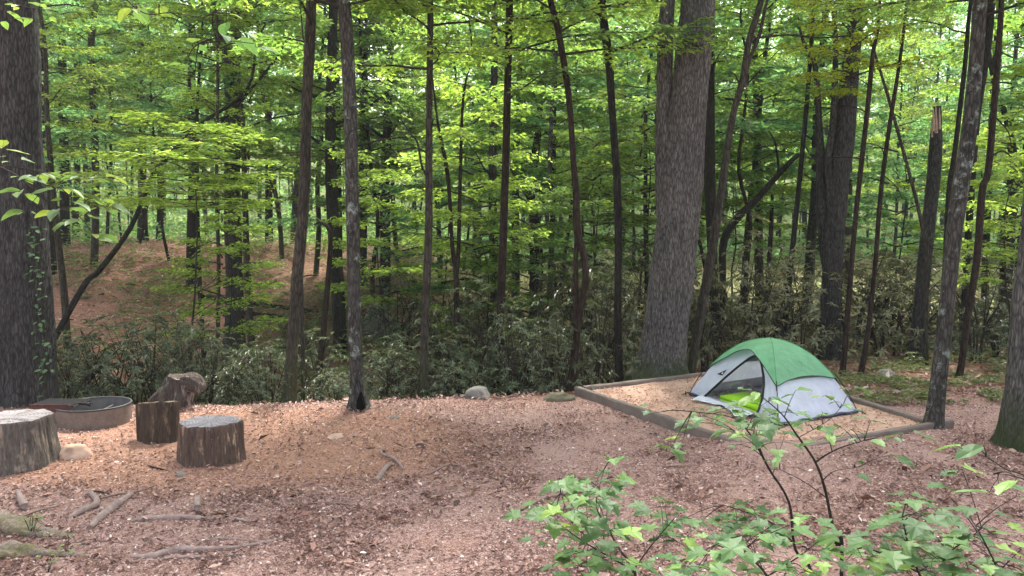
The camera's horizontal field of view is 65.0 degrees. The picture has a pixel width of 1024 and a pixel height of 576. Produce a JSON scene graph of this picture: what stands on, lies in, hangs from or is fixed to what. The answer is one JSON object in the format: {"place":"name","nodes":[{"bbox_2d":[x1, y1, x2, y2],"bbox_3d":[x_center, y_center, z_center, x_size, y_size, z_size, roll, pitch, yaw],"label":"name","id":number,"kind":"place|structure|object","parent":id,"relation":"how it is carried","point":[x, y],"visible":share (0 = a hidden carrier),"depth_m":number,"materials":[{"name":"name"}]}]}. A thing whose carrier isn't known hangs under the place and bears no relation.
{"place":"outdoors","nodes":[
{"label":"outdoors","id":0,"kind":"place"},
{"bbox_2d":[0,140,136,243],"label":"overhanging branch","id":1,"kind":"object","parent":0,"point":[52,213],"visible":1,"depth_m":4.18,"materials":[{"name":"green plant"}]},
{"bbox_2d":[118,0,277,84],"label":"overhanging branch","id":2,"kind":"object","parent":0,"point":[141,14],"visible":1,"depth_m":2.27,"materials":[{"name":"pale green leaf"},{"name":"twig"}]},
{"bbox_2d":[0,127,1023,575],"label":"ground","id":3,"kind":"structure","parent":0,"point":[552,449],"depth_m":8.27,"materials":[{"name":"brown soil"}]},
{"bbox_2d":[0,0,60,408],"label":"tree","id":4,"kind":"object","parent":3,"relation":"on","point":[20,110],"visible":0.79,"depth_m":11.08,"materials":[{"name":"grey plant"}]},
{"bbox_2d":[0,409,60,476],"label":"log round","id":5,"kind":"object","parent":3,"relation":"on","point":[29,439],"visible":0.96,"depth_m":8.22,"materials":[{"name":"grey wood"}]},
{"bbox_2d":[28,396,132,430],"bbox_3d":[-5.440,1.592,10.273,1.094,0.350,0.911,0,4,0],"label":"fire ring","id":6,"kind":"object","parent":3,"relation":"on","point":[88,413],"visible":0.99,"depth_m":9.98,"materials":[{"name":"metal"}]},
{"bbox_2d":[38,0,137,194],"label":"tree","id":7,"kind":"object","parent":3,"relation":"on","point":[55,135],"visible":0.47,"depth_m":23.00,"materials":[{"name":"green plant"}]},
{"bbox_2d":[38,0,147,274],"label":"tree","id":8,"kind":"object","parent":3,"relation":"on","point":[52,249],"visible":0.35,"depth_m":28.02,"materials":[{"name":"green plant"}]},
{"bbox_2d":[56,330,147,398],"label":"rhododendron bush","id":9,"kind":"object","parent":3,"relation":"on","point":[90,393],"visible":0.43,"depth_m":12.59,"materials":[{"name":"green plant"}]},
{"bbox_2d":[37,0,167,348],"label":"tree","id":10,"kind":"object","parent":3,"relation":"on","point":[47,100],"visible":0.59,"depth_m":21.06,"materials":[{"name":"green plant"}]},
{"bbox_2d":[40,0,176,268],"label":"tree","id":11,"kind":"object","parent":3,"relation":"on","point":[95,211],"visible":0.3,"depth_m":28.64,"materials":[{"name":"green plant"}]},
{"bbox_2d":[56,0,221,260],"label":"tree","id":12,"kind":"object","parent":3,"relation":"on","point":[102,101],"visible":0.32,"depth_m":29.43,"materials":[{"name":"green plant"}]},
{"bbox_2d":[135,401,179,444],"bbox_3d":[-4.129,1.574,9.400,0.505,0.492,0.494,-3,-7,0],"label":"log round","id":13,"kind":"object","parent":3,"relation":"on","point":[157,422],"visible":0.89,"depth_m":9.22,"materials":[{"name":"brown wood"}]},
{"bbox_2d":[56,24,285,338],"bbox_3d":[-8.423,-1.885,18.953,6.345,8.509,0.192,0,4,0],"label":"leaning tree","id":14,"kind":"object","parent":3,"relation":"on","point":[236,103],"visible":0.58,"depth_m":18.90,"materials":[{"name":"brown plant"}]},
{"bbox_2d":[82,303,264,403],"bbox_3d":[-5.525,1.288,13.230,2.866,2.078,2.903,-2,4,-22],"label":"rhododendron bush","id":15,"kind":"object","parent":3,"relation":"on","point":[164,325],"visible":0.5,"depth_m":12.90,"materials":[{"name":"green plant"}]},
{"bbox_2d":[55,110,294,371],"bbox_3d":[-6.136,-0.044,14.713,4.325,6.033,3.661,3,5,38],"label":"sapling","id":16,"kind":"object","parent":3,"relation":"on","point":[196,153],"visible":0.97,"depth_m":14.32,"materials":[{"name":"green plant"}]},
{"bbox_2d":[108,0,273,285],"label":"tree","id":17,"kind":"object","parent":3,"relation":"on","point":[191,230],"visible":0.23,"depth_m":27.09,"materials":[{"name":"green plant"}]},
{"bbox_2d":[127,314,259,405],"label":"rhododendron bush","id":18,"kind":"object","parent":3,"relation":"on","point":[194,330],"visible":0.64,"depth_m":12.35,"materials":[{"name":"green plant"}]},
{"bbox_2d":[71,0,321,361],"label":"tree","id":19,"kind":"object","parent":3,"relation":"on","point":[226,99],"visible":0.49,"depth_m":20.59,"materials":[{"name":"green plant"}]},
{"bbox_2d":[176,415,245,467],"bbox_3d":[-3.207,1.645,8.558,0.709,0.483,0.610,0,4,0],"label":"log round","id":20,"kind":"object","parent":3,"relation":"on","point":[214,440],"visible":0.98,"depth_m":8.36,"materials":[{"name":"brown wood"}]},
{"bbox_2d":[115,0,311,367],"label":"tree","id":21,"kind":"object","parent":3,"relation":"on","point":[245,23],"visible":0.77,"depth_m":18.13,"materials":[{"name":"green plant"}]},
{"bbox_2d":[150,198,290,372],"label":"sapling","id":22,"kind":"object","parent":3,"relation":"on","point":[229,249],"visible":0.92,"depth_m":16.54,"materials":[{"name":"green plant"}]},
{"bbox_2d":[206,3,246,357],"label":"tree","id":23,"kind":"object","parent":3,"relation":"on","point":[237,292],"visible":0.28,"depth_m":21.31,"materials":[{"name":"brown plant"}]},
{"bbox_2d":[127,0,338,196],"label":"tree","id":24,"kind":"object","parent":3,"relation":"on","point":[149,105],"visible":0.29,"depth_m":21.19,"materials":[{"name":"green plant"}]},
{"bbox_2d":[115,0,381,368],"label":"tree","id":25,"kind":"object","parent":3,"relation":"on","point":[244,193],"visible":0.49,"depth_m":20.07,"materials":[{"name":"green plant"}]},
{"bbox_2d":[202,334,322,405],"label":"rhododendron bush","id":26,"kind":"object","parent":3,"relation":"on","point":[260,372],"visible":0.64,"depth_m":12.09,"materials":[{"name":"green plant"}]},
{"bbox_2d":[0,400,535,497],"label":"leaf litter","id":27,"kind":"object","parent":3,"relation":"on","point":[326,470],"visible":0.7,"depth_m":8.78,"materials":[{"name":"brown plant"}]},
{"bbox_2d":[189,0,443,404],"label":"tree","id":28,"kind":"object","parent":3,"relation":"on","point":[307,56],"visible":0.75,"depth_m":11.68,"materials":[{"name":"brown plant"}]},
{"bbox_2d":[246,0,434,247],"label":"tree","id":29,"kind":"object","parent":3,"relation":"on","point":[267,127],"visible":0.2,"depth_m":25.75,"materials":[{"name":"green plant"}]},
{"bbox_2d":[208,0,473,411],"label":"tree","id":30,"kind":"object","parent":3,"relation":"on","point":[358,399],"visible":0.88,"depth_m":10.90,"materials":[{"name":"brown plant"}]},
{"bbox_2d":[208,0,488,354],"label":"tree","id":31,"kind":"object","parent":3,"relation":"on","point":[332,210],"visible":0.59,"depth_m":20.89,"materials":[{"name":"green plant"}]},
{"bbox_2d":[259,8,437,284],"bbox_3d":[-5.128,-6.406,26.765,6.171,13.352,5.099,3,5,34],"label":"tree","id":32,"kind":"object","parent":3,"relation":"on","point":[363,249],"visible":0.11,"depth_m":26.88,"materials":[{"name":"green plant"}]},
{"bbox_2d":[284,6,451,296],"bbox_3d":[-4.143,-4.389,23.982,4.978,11.509,4.791,0,4,-2],"label":"tree","id":33,"kind":"object","parent":3,"relation":"on","point":[382,40],"visible":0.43,"depth_m":23.85,"materials":[{"name":"green plant"}]},
{"bbox_2d":[313,147,464,373],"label":"sapling","id":34,"kind":"object","parent":3,"relation":"on","point":[387,271],"visible":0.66,"depth_m":18.70,"materials":[{"name":"green plant"}]},
{"bbox_2d":[300,8,499,302],"bbox_3d":[-3.971,-6.240,25.875,6.115,14.356,6.686,-1,4,-15],"label":"tree","id":35,"kind":"object","parent":3,"relation":"on","point":[387,127],"visible":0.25,"depth_m":25.50,"materials":[{"name":"green plant"}]},
{"bbox_2d":[346,271,453,353],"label":"rhododendron bush","id":36,"kind":"object","parent":3,"relation":"on","point":[392,320],"visible":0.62,"depth_m":21.88,"materials":[{"name":"green plant"}]},
{"bbox_2d":[296,0,574,398],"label":"tree","id":37,"kind":"object","parent":3,"relation":"on","point":[429,58],"visible":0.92,"depth_m":12.19,"materials":[{"name":"green plant"}]},
{"bbox_2d":[367,151,515,365],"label":"sapling","id":38,"kind":"object","parent":3,"relation":"on","point":[440,263],"visible":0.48,"depth_m":19.80,"materials":[{"name":"green plant"}]},
{"bbox_2d":[399,276,522,395],"bbox_3d":[-0.744,1.051,13.807,2.038,2.588,2.268,1,4,19],"label":"rhododendron bush","id":39,"kind":"object","parent":3,"relation":"on","point":[458,348],"visible":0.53,"depth_m":13.62,"materials":[{"name":"green plant"}]},
{"bbox_2d":[385,2,552,395],"bbox_3d":[-0.816,-1.476,16.754,3.361,8.537,3.901,0,4,0],"label":"tree","id":40,"kind":"object","parent":3,"relation":"on","point":[460,133],"visible":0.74,"depth_m":15.99,"materials":[{"name":"green plant"}]},
{"bbox_2d":[410,205,540,384],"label":"sapling","id":41,"kind":"object","parent":3,"relation":"on","point":[485,268],"visible":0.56,"depth_m":17.32,"materials":[{"name":"green plant"}]},
{"bbox_2d":[385,0,593,359],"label":"tree","id":42,"kind":"object","parent":3,"relation":"on","point":[491,171],"visible":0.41,"depth_m":20.63,"materials":[{"name":"green plant"}]},
{"bbox_2d":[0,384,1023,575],"bbox_3d":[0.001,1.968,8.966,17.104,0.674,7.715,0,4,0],"label":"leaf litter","id":43,"kind":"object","parent":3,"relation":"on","point":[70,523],"visible":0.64,"depth_m":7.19,"materials":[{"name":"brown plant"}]},
{"bbox_2d":[417,0,608,315],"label":"tree","id":44,"kind":"object","parent":3,"relation":"on","point":[559,119],"visible":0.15,"depth_m":25.70,"materials":[{"name":"green plant"}]},
{"bbox_2d":[470,295,557,395],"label":"rhododendron bush","id":45,"kind":"object","parent":3,"relation":"on","point":[511,315],"visible":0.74,"depth_m":12.72,"materials":[{"name":"green plant"}]},
{"bbox_2d":[372,0,674,395],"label":"tree","id":46,"kind":"object","parent":3,"relation":"on","point":[508,88],"visible":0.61,"depth_m":13.55,"materials":[{"name":"green plant"}]},
{"bbox_2d":[53,236,1015,405],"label":"leaf litter","id":47,"kind":"object","parent":3,"relation":"on","point":[894,390],"visible":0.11,"depth_m":22.76,"materials":[{"name":"brown plant"}]},
{"bbox_2d":[46,0,1023,267],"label":"woods","id":48,"kind":"object","parent":3,"relation":"on","point":[170,226],"visible":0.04,"depth_m":49.61,"materials":[{"name":"green plant"}]},
{"bbox_2d":[459,182,611,392],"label":"sapling","id":49,"kind":"object","parent":3,"relation":"on","point":[554,193],"visible":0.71,"depth_m":17.89,"materials":[{"name":"green plant"}]},
{"bbox_2d":[433,0,656,330],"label":"tree","id":50,"kind":"object","parent":3,"relation":"on","point":[533,119],"visible":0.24,"depth_m":22.85,"materials":[{"name":"green plant"}]},
{"bbox_2d":[484,307,606,394],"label":"rhododendron bush","id":51,"kind":"object","parent":3,"relation":"on","point":[551,322],"visible":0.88,"depth_m":12.61,"materials":[{"name":"green plant"}]},
{"bbox_2d":[470,323,624,395],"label":"rhododendron bush","id":52,"kind":"object","parent":3,"relation":"on","point":[549,369],"visible":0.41,"depth_m":13.04,"materials":[{"name":"green plant"}]},
{"bbox_2d":[462,0,642,334],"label":"tree","id":53,"kind":"object","parent":3,"relation":"on","point":[555,141],"visible":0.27,"depth_m":23.16,"materials":[{"name":"green plant"}]},
{"bbox_2d":[514,257,645,385],"bbox_3d":[1.492,0.811,14.411,2.517,2.795,2.802,2,5,27],"label":"rhododendron bush","id":54,"kind":"object","parent":3,"relation":"on","point":[630,315],"visible":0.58,"depth_m":14.22,"materials":[{"name":"green plant"}]},
{"bbox_2d":[513,127,656,352],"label":"sapling","id":55,"kind":"object","parent":3,"relation":"on","point":[628,202],"visible":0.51,"depth_m":19.24,"materials":[{"name":"green plant"}]},
{"bbox_2d":[456,0,729,393],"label":"tree","id":56,"kind":"object","parent":3,"relation":"on","point":[578,302],"visible":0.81,"depth_m":12.51,"materials":[{"name":"green plant"}]},
{"bbox_2d":[494,248,707,385],"bbox_3d":[2.341,0.816,16.779,3.928,3.299,4.383,-4,6,-43],"label":"rhododendron bush","id":57,"kind":"object","parent":3,"relation":"on","point":[589,306],"visible":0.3,"depth_m":16.79,"materials":[{"name":"green plant"}]},
{"bbox_2d":[502,455,704,575],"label":"maple sapling","id":58,"kind":"object","parent":3,"relation":"on","point":[571,486],"visible":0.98,"depth_m":2.71,"materials":[{"name":"green plant"}]},
{"bbox_2d":[479,0,756,381],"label":"tree","id":59,"kind":"object","parent":3,"relation":"on","point":[668,29],"visible":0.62,"depth_m":13.44,"materials":[{"name":"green plant"}]},
{"bbox_2d":[562,88,717,333],"bbox_3d":[3.121,-1.655,20.248,3.661,6.466,4.332,0,4,-6],"label":"sapling","id":60,"kind":"object","parent":3,"relation":"on","point":[646,189],"visible":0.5,"depth_m":19.61,"materials":[{"name":"green plant"}]},
{"bbox_2d":[565,0,766,308],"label":"tree","id":61,"kind":"object","parent":3,"relation":"on","point":[649,85],"visible":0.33,"depth_m":22.00,"materials":[{"name":"green plant"}]},
{"bbox_2d":[623,0,714,380],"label":"oak tree","id":62,"kind":"object","parent":3,"relation":"on","point":[681,100],"visible":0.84,"depth_m":13.21,"materials":[{"name":"grey plant"}]},
{"bbox_2d":[574,0,812,352],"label":"tree","id":63,"kind":"object","parent":3,"relation":"on","point":[709,177],"visible":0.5,"depth_m":17.20,"materials":[{"name":"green plant"}]},
{"bbox_2d":[590,0,846,324],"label":"tree","id":64,"kind":"object","parent":3,"relation":"on","point":[776,123],"visible":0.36,"depth_m":20.00,"materials":[{"name":"green plant"}]},
{"bbox_2d":[637,396,812,570],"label":"maple sapling","id":65,"kind":"object","parent":3,"relation":"on","point":[768,429],"visible":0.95,"depth_m":3.11,"materials":[{"name":"green plant"}]},
{"bbox_2d":[635,0,825,268],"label":"tree","id":66,"kind":"object","parent":3,"relation":"on","point":[737,201],"visible":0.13,"depth_m":23.04,"materials":[{"name":"green plant"}]},
{"bbox_2d":[687,270,774,371],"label":"rhododendron bush","id":67,"kind":"object","parent":3,"relation":"on","point":[708,347],"visible":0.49,"depth_m":15.40,"materials":[{"name":"green plant"}]},
{"bbox_2d":[653,506,845,575],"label":"maple sapling","id":68,"kind":"object","parent":3,"relation":"on","point":[733,545],"visible":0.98,"depth_m":2.43,"materials":[{"name":"green plant"}]},
{"bbox_2d":[690,211,818,351],"bbox_3d":[4.654,0.018,16.793,3.039,3.226,3.020,2,5,31],"label":"rhododendron bush","id":69,"kind":"object","parent":3,"relation":"on","point":[772,279],"visible":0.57,"depth_m":16.48,"materials":[{"name":"green plant"}]},
{"bbox_2d":[698,117,810,302],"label":"sapling","id":70,"kind":"object","parent":3,"relation":"on","point":[757,173],"visible":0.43,"depth_m":21.55,"materials":[{"name":"green plant"}]},
{"bbox_2d":[574,372,953,445],"bbox_3d":[3.452,1.624,11.127,3.746,0.194,4.178,-2,5,-27],"label":"tent pad","id":71,"kind":"object","parent":3,"relation":"on","point":[663,419],"visible":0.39,"depth_m":10.48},
{"bbox_2d":[682,337,865,429],"bbox_3d":[3.446,1.150,10.992,1.780,0.932,2.481,-1,4,-19],"label":"tent","id":72,"kind":"object","parent":71,"relation":"on","point":[773,367],"visible":0.97,"depth_m":10.53,"materials":[{"name":"fabric"}]},
{"bbox_2d":[673,0,862,301],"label":"tree","id":73,"kind":"object","parent":3,"relation":"on","point":[763,53],"visible":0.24,"depth_m":23.48,"materials":[{"name":"green plant"}]},
{"bbox_2d":[687,0,866,373],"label":"tree","id":74,"kind":"object","parent":3,"relation":"on","point":[708,269],"visible":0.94,"depth_m":14.06,"materials":[{"name":"brown plant"}]},
{"bbox_2d":[711,258,850,359],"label":"rhododendron bush","id":75,"kind":"object","parent":3,"relation":"on","point":[741,321],"visible":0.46,"depth_m":17.49,"materials":[{"name":"green plant"}]},
{"bbox_2d":[716,86,863,301],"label":"sapling","id":76,"kind":"object","parent":3,"relation":"on","point":[750,112],"visible":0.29,"depth_m":24.09,"materials":[{"name":"green plant"}]},
{"bbox_2d":[743,243,874,362],"bbox_3d":[5.506,0.408,15.562,2.758,2.561,2.775,3,5,34],"label":"rhododendron bush","id":77,"kind":"object","parent":3,"relation":"on","point":[813,308],"visible":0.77,"depth_m":15.48,"materials":[{"name":"green plant"}]},
{"bbox_2d":[718,0,926,312],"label":"tree","id":78,"kind":"object","parent":3,"relation":"on","point":[812,223],"visible":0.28,"depth_m":22.80,"materials":[{"name":"green plant"}]},
{"bbox_2d":[798,0,864,360],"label":"tree","id":79,"kind":"object","parent":3,"relation":"on","point":[832,181],"visible":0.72,"depth_m":16.37,"materials":[{"name":"grey plant"}]},
{"bbox_2d":[728,382,935,575],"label":"maple sapling","id":80,"kind":"object","parent":3,"relation":"on","point":[829,431],"visible":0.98,"depth_m":2.95,"materials":[{"name":"green plant"}]},
{"bbox_2d":[756,0,913,337],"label":"tree","id":81,"kind":"object","parent":3,"relation":"on","point":[806,108],"visible":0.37,"depth_m":16.71,"materials":[{"name":"green plant"}]},
{"bbox_2d":[807,0,880,375],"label":"tree","id":82,"kind":"object","parent":3,"relation":"on","point":[845,339],"visible":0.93,"depth_m":13.80,"materials":[{"name":"brown plant"}]},
{"bbox_2d":[777,222,913,353],"bbox_3d":[7.649,0.038,17.500,3.039,3.041,3.020,0,4,-5],"label":"rhododendron bush","id":83,"kind":"object","parent":3,"relation":"on","point":[858,267],"visible":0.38,"depth_m":17.30,"materials":[{"name":"green plant"}]},
{"bbox_2d":[761,10,947,296],"bbox_3d":[10.761,-5.989,25.827,5.519,13.346,6.097,-1,4,-11],"label":"tree","id":84,"kind":"object","parent":3,"relation":"on","point":[848,231],"visible":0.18,"depth_m":25.84,"materials":[{"name":"green plant"}]},
{"bbox_2d":[774,0,955,365],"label":"maple tree","id":85,"kind":"object","parent":3,"relation":"on","point":[839,76],"visible":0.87,"depth_m":14.19,"materials":[{"name":"green plant"}]},
{"bbox_2d":[858,3,907,373],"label":"tree","id":86,"kind":"object","parent":3,"relation":"on","point":[862,364],"visible":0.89,"depth_m":13.82,"materials":[{"name":"brown plant"}]},
{"bbox_2d":[813,463,984,575],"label":"maple sapling","id":87,"kind":"object","parent":3,"relation":"on","point":[907,558],"visible":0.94,"depth_m":2.62,"materials":[{"name":"green plant"}]},
{"bbox_2d":[814,110,987,326],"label":"sapling","id":88,"kind":"object","parent":3,"relation":"on","point":[920,138],"visible":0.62,"depth_m":19.82,"materials":[{"name":"green plant"}]},
{"bbox_2d":[802,255,1006,358],"bbox_3d":[7.558,0.485,16.502,4.208,2.292,3.771,-4,6,-42],"label":"rhododendron bush","id":89,"kind":"object","parent":3,"relation":"on","point":[881,351],"visible":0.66,"depth_m":16.63,"materials":[{"name":"green plant"}]},
{"bbox_2d":[852,35,959,259],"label":"tree","id":90,"kind":"object","parent":3,"relation":"on","point":[910,110],"visible":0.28,"depth_m":33.52,"materials":[{"name":"green plant"}]},
{"bbox_2d":[796,0,1023,429],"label":"tree","id":91,"kind":"object","parent":3,"relation":"on","point":[935,407],"visible":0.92,"depth_m":9.64,"materials":[{"name":"brown plant"}]},
{"bbox_2d":[905,104,942,360],"bbox_3d":[8.177,-1.006,15.947,0.573,5.199,0.376,1,4,14],"label":"dead snag","id":92,"kind":"object","parent":3,"relation":"on","point":[933,181],"visible":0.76,"depth_m":15.86,"materials":[{"name":"wood"}]},
{"bbox_2d":[828,0,1023,355],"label":"tree","id":93,"kind":"object","parent":3,"relation":"on","point":[991,21],"visible":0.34,"depth_m":16.31,"materials":[{"name":"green plant"}]},
{"bbox_2d":[853,0,1007,264],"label":"tree","id":94,"kind":"object","parent":3,"relation":"on","point":[918,34],"visible":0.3,"depth_m":36.38,"materials":[{"name":"green plant"}]},
{"bbox_2d":[855,0,1023,309],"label":"tree","id":95,"kind":"object","parent":3,"relation":"on","point":[947,20],"visible":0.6,"depth_m":14.75,"materials":[{"name":"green plant"}]},
{"bbox_2d":[894,251,1015,363],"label":"rhododendron bush","id":96,"kind":"object","parent":3,"relation":"on","point":[984,326],"visible":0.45,"depth_m":15.52,"materials":[{"name":"green plant"}]},
{"bbox_2d":[888,108,1023,276],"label":"sapling","id":97,"kind":"object","parent":3,"relation":"on","point":[946,158],"visible":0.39,"depth_m":18.58,"materials":[{"name":"green plant"}]},
{"bbox_2d":[905,0,1023,333],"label":"tree","id":98,"kind":"object","parent":3,"relation":"on","point":[1018,70],"visible":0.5,"depth_m":20.71,"materials":[{"name":"green plant"}]},
{"bbox_2d":[923,484,1023,575],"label":"maple sapling","id":99,"kind":"object","parent":3,"relation":"on","point":[989,566],"visible":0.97,"depth_m":2.54,"materials":[{"name":"green plant"}]},
{"bbox_2d":[933,135,1023,335],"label":"sapling","id":100,"kind":"object","parent":3,"relation":"on","point":[1011,167],"visible":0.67,"depth_m":15.03,"materials":[{"name":"green plant"}]},
{"bbox_2d":[954,0,1011,377],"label":"tree","id":101,"kind":"object","parent":3,"relation":"on","point":[990,153],"visible":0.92,"depth_m":13.59,"materials":[{"name":"brown plant"}]},
{"bbox_2d":[989,173,1023,452],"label":"tree","id":102,"kind":"object","parent":3,"relation":"on","point":[1009,432],"visible":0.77,"depth_m":9.02,"materials":[{"name":"brown plant"}]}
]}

